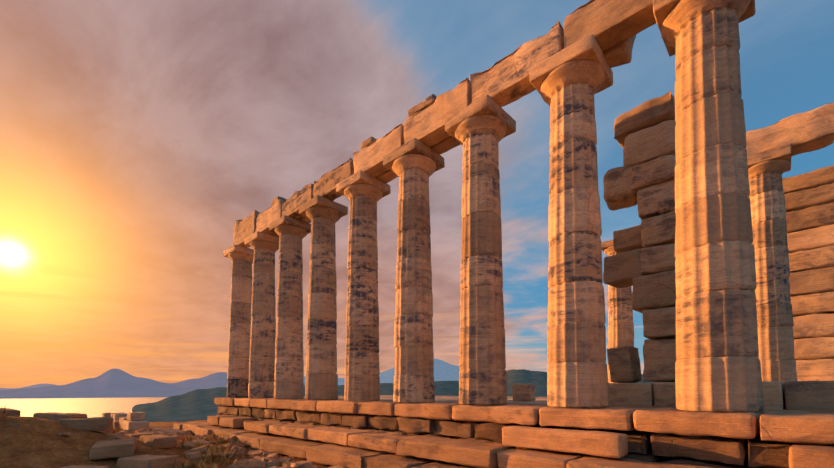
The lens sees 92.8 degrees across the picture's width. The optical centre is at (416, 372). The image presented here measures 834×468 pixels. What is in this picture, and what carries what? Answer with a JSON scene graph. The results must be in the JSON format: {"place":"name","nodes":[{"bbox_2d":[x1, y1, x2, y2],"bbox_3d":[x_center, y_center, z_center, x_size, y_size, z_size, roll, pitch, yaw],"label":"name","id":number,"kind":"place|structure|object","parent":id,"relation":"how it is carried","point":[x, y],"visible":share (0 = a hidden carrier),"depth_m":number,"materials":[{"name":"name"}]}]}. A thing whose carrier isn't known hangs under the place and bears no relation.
{"place":"outdoors","nodes":[
{"label":"outdoors","id":0,"kind":"place"},
{"bbox_2d":[0,384,53,389],"bbox_3d":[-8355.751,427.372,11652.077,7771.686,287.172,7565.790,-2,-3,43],"label":"mountain","id":1,"kind":"structure","parent":0,"point":[37,385],"depth_m":9958.56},
{"bbox_2d":[0,397,167,417],"bbox_3d":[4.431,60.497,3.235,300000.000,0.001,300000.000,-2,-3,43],"label":"sea water","id":2,"kind":"structure","parent":0,"point":[93,407],"depth_m":1575.74,"materials":[{"name":"beige liquid"}]},
{"bbox_2d":[0,368,304,398],"bbox_3d":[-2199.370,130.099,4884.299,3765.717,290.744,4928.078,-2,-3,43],"label":"mountains","id":3,"kind":"structure","parent":0,"point":[115,383],"depth_m":3630.31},
{"bbox_2d":[0,416,759,467],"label":"terrain","id":4,"kind":"structure","parent":0,"point":[32,442],"depth_m":8.71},
{"bbox_2d":[0,404,244,467],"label":"dry shrubs","id":5,"kind":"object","parent":4,"relation":"on","point":[209,459],"depth_m":10.03,"materials":[{"name":"brown plant"}]},
{"bbox_2d":[102,412,148,430],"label":"wall remains","id":6,"kind":"object","parent":4,"relation":"on","point":[135,421],"depth_m":18.19,"materials":[{"name":"stone"}]},
{"bbox_2d":[0,408,343,467],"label":"loose blocks","id":7,"kind":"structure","parent":4,"relation":"on","point":[122,447],"depth_m":9.78,"materials":[{"name":"stone"}]},
{"bbox_2d":[173,406,833,467],"bbox_3d":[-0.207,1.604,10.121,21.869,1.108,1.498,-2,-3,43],"label":"stone step","id":8,"kind":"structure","parent":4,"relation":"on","point":[716,451],"depth_m":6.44,"materials":[{"name":"beige stone"}]},
{"bbox_2d":[214,397,833,444],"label":"stone step","id":9,"kind":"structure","parent":8,"relation":"on","point":[805,426],"depth_m":6.29,"materials":[{"name":"beige stone"}]},
{"bbox_2d":[224,0,763,411],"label":"columns","id":10,"kind":"structure","parent":9,"relation":"on","point":[717,366],"depth_m":7.35,"materials":[{"name":"beige stone"}]},
{"bbox_2d":[233,0,655,247],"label":"architrave","id":11,"kind":"object","parent":10,"relation":"on","point":[614,27],"visible":0.6,"depth_m":8.48,"materials":[{"name":"beige stone"}]},
{"bbox_2d":[303,359,459,384],"bbox_3d":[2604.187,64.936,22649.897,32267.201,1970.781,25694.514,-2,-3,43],"label":"hill","id":12,"kind":"structure","parent":0,"point":[444,371],"depth_m":21559.73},
{"bbox_2d":[132,369,662,421],"bbox_3d":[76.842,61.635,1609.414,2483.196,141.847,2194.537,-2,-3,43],"label":"headland hill","id":13,"kind":"structure","parent":0,"point":[196,405],"depth_m":1147.74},
{"bbox_2d":[0,0,833,387],"label":"sky","id":14,"kind":"structure","parent":0,"point":[136,136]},
{"bbox_2d":[304,381,833,410],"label":"stone blocks","id":15,"kind":"structure","parent":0,"point":[801,395],"depth_m":7.76,"materials":[{"name":"stone"}]},
{"bbox_2d":[601,102,833,384],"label":"columns","id":16,"kind":"structure","parent":15,"relation":"on","point":[772,149],"depth_m":10.83,"materials":[{"name":"stone"}]},
{"bbox_2d":[782,165,833,380],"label":"wall","id":17,"kind":"structure","parent":15,"relation":"on","point":[809,201],"depth_m":11.46,"materials":[{"name":"stone"}]},
{"bbox_2d":[603,91,676,382],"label":"stone wall","id":18,"kind":"structure","parent":0,"point":[642,262],"depth_m":8.26,"materials":[{"name":"stone"}]}
]}

